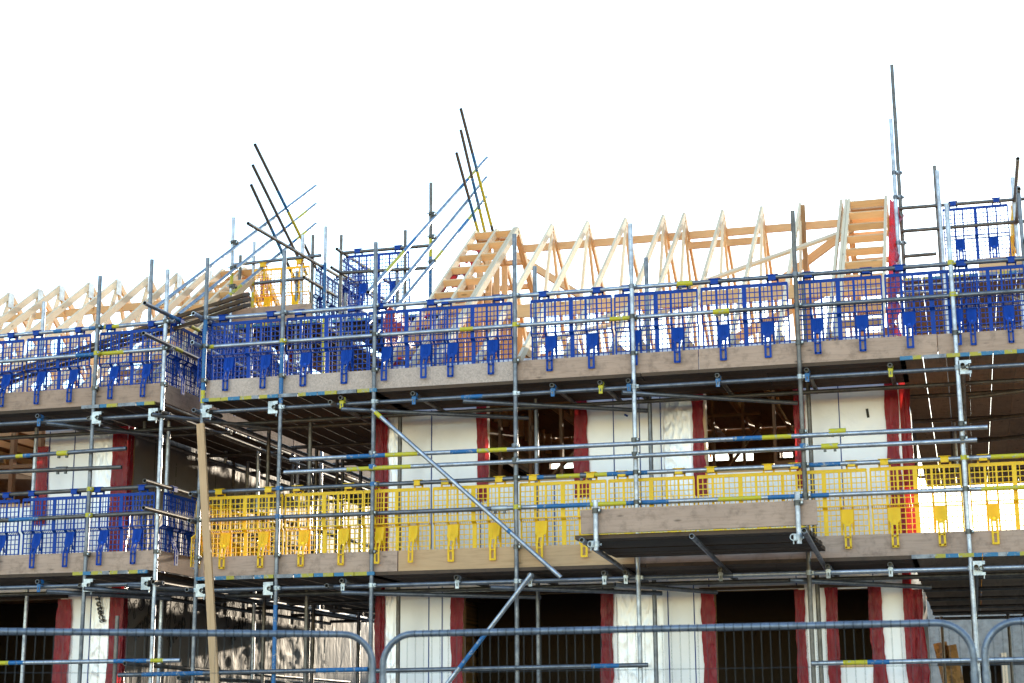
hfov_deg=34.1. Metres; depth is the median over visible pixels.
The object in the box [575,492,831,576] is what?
loading platform
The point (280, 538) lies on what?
brick guard
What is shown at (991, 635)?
fence panel
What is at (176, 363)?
brick guard
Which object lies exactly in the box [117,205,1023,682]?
scaffold
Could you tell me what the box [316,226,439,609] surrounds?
scaffold tower
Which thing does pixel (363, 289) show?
brick guard
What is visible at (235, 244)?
gable scaffold
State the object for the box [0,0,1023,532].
sky
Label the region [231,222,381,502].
scaffold tower
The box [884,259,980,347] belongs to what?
brick guard
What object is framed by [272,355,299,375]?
brick guard
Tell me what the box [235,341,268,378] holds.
brick guard
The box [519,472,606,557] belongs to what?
brick guard
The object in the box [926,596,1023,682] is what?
house
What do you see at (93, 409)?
scaffold
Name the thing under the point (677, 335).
brick guard
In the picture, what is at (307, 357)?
brick guard
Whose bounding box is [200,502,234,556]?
brick guard
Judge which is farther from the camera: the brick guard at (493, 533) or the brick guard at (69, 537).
the brick guard at (69, 537)
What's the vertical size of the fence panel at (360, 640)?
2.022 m
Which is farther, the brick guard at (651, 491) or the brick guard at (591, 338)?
the brick guard at (591, 338)
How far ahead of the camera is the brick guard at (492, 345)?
18.43 m
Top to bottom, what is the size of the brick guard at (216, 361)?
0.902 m
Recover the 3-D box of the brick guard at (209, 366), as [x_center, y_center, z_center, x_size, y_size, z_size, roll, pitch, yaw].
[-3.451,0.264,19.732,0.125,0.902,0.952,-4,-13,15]
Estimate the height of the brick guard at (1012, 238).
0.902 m
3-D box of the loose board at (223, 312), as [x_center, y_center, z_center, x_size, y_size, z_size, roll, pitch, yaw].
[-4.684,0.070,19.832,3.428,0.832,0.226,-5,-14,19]
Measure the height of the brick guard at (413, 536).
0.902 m
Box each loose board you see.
[0,292,249,376]
[0,298,250,382]
[0,303,250,387]
[933,641,955,682]
[945,644,963,682]
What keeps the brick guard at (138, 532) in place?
attached to the scaffold at (93, 409)
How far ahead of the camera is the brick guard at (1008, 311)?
17.03 m
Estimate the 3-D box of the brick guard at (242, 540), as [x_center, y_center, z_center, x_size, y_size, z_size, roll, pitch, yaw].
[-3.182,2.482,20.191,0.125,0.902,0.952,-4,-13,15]
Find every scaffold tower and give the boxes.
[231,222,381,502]
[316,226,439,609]
[887,64,1023,473]
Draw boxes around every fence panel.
[0,628,375,682]
[379,619,979,682]
[981,617,1023,682]
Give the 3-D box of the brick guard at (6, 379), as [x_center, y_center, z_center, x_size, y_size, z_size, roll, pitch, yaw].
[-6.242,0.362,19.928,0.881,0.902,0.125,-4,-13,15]
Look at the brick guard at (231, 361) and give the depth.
19.12 m
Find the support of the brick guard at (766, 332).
attached to the scaffold at (331, 415)
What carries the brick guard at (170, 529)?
attached to the scaffold at (93, 409)
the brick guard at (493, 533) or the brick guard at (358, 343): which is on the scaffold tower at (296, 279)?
the brick guard at (358, 343)
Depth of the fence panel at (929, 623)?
9.75 m
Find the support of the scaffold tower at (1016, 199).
on the scaffold at (331, 415)
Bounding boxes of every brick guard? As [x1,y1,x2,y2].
[0,332,24,406]
[0,492,19,555]
[21,488,86,567]
[25,327,91,403]
[88,484,154,564]
[98,321,162,398]
[158,486,196,568]
[165,317,202,401]
[190,496,232,566]
[197,320,237,390]
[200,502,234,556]
[205,336,239,416]
[209,486,283,568]
[211,311,285,390]
[228,505,264,555]
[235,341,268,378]
[253,259,309,322]
[269,520,296,554]
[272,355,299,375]
[284,483,364,566]
[286,305,367,386]
[313,264,338,330]
[337,284,360,344]
[338,257,365,317]
[348,245,409,307]
[363,479,430,563]
[367,299,446,380]
[432,476,513,561]
[433,294,512,376]
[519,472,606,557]
[530,287,613,370]
[608,468,694,533]
[614,280,699,364]
[697,463,786,530]
[700,274,790,360]
[781,460,869,548]
[798,267,884,353]
[869,455,964,547]
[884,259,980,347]
[942,197,1011,267]
[954,256,1023,344]
[968,454,1023,543]
[1009,205,1015,255]
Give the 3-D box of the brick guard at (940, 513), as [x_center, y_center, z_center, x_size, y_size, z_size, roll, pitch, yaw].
[4.073,1.618,16.782,0.902,0.902,0.125,-4,-13,15]
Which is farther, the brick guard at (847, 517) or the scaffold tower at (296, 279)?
the scaffold tower at (296, 279)
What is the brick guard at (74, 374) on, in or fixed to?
attached to the scaffold at (93, 409)
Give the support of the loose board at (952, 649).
on the ground
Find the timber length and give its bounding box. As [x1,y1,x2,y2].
[196,423,218,682]
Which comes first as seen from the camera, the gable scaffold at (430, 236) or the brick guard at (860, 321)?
the brick guard at (860, 321)
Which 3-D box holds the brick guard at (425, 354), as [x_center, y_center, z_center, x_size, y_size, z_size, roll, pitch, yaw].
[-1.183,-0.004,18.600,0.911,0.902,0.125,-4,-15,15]
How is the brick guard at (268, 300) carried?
attached to the scaffold tower at (296, 279)
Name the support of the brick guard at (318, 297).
on the scaffold tower at (296, 279)
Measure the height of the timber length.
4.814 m
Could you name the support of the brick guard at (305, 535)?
attached to the scaffold at (331, 415)
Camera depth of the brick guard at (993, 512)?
16.61 m
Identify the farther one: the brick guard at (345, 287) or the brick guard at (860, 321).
the brick guard at (345, 287)
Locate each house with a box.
[0,267,374,682]
[374,195,931,682]
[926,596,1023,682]
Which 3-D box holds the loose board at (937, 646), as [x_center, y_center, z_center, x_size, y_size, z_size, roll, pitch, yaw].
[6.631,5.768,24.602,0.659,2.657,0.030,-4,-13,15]
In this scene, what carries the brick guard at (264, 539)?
attached to the scaffold at (331, 415)
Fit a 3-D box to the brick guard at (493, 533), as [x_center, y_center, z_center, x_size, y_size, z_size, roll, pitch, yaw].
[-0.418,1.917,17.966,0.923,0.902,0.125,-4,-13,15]
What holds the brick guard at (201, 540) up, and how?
attached to the scaffold at (331, 415)
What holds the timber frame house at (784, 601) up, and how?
on the ground
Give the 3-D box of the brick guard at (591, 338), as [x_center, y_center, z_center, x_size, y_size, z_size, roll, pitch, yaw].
[0.643,-0.123,18.135,0.916,0.902,0.125,-4,-13,14]
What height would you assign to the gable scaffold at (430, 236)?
5.322 m
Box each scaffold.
[0,259,374,682]
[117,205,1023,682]
[155,143,316,463]
[366,108,493,331]
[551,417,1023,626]
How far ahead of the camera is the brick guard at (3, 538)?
19.43 m
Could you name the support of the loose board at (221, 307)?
on the scaffold at (93, 409)
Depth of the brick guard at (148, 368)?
19.48 m
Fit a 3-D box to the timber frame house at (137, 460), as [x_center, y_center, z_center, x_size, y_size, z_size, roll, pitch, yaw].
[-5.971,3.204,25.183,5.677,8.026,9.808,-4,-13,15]
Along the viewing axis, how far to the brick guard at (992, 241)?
21.41 m
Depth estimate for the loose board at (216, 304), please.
20.05 m
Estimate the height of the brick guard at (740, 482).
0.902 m

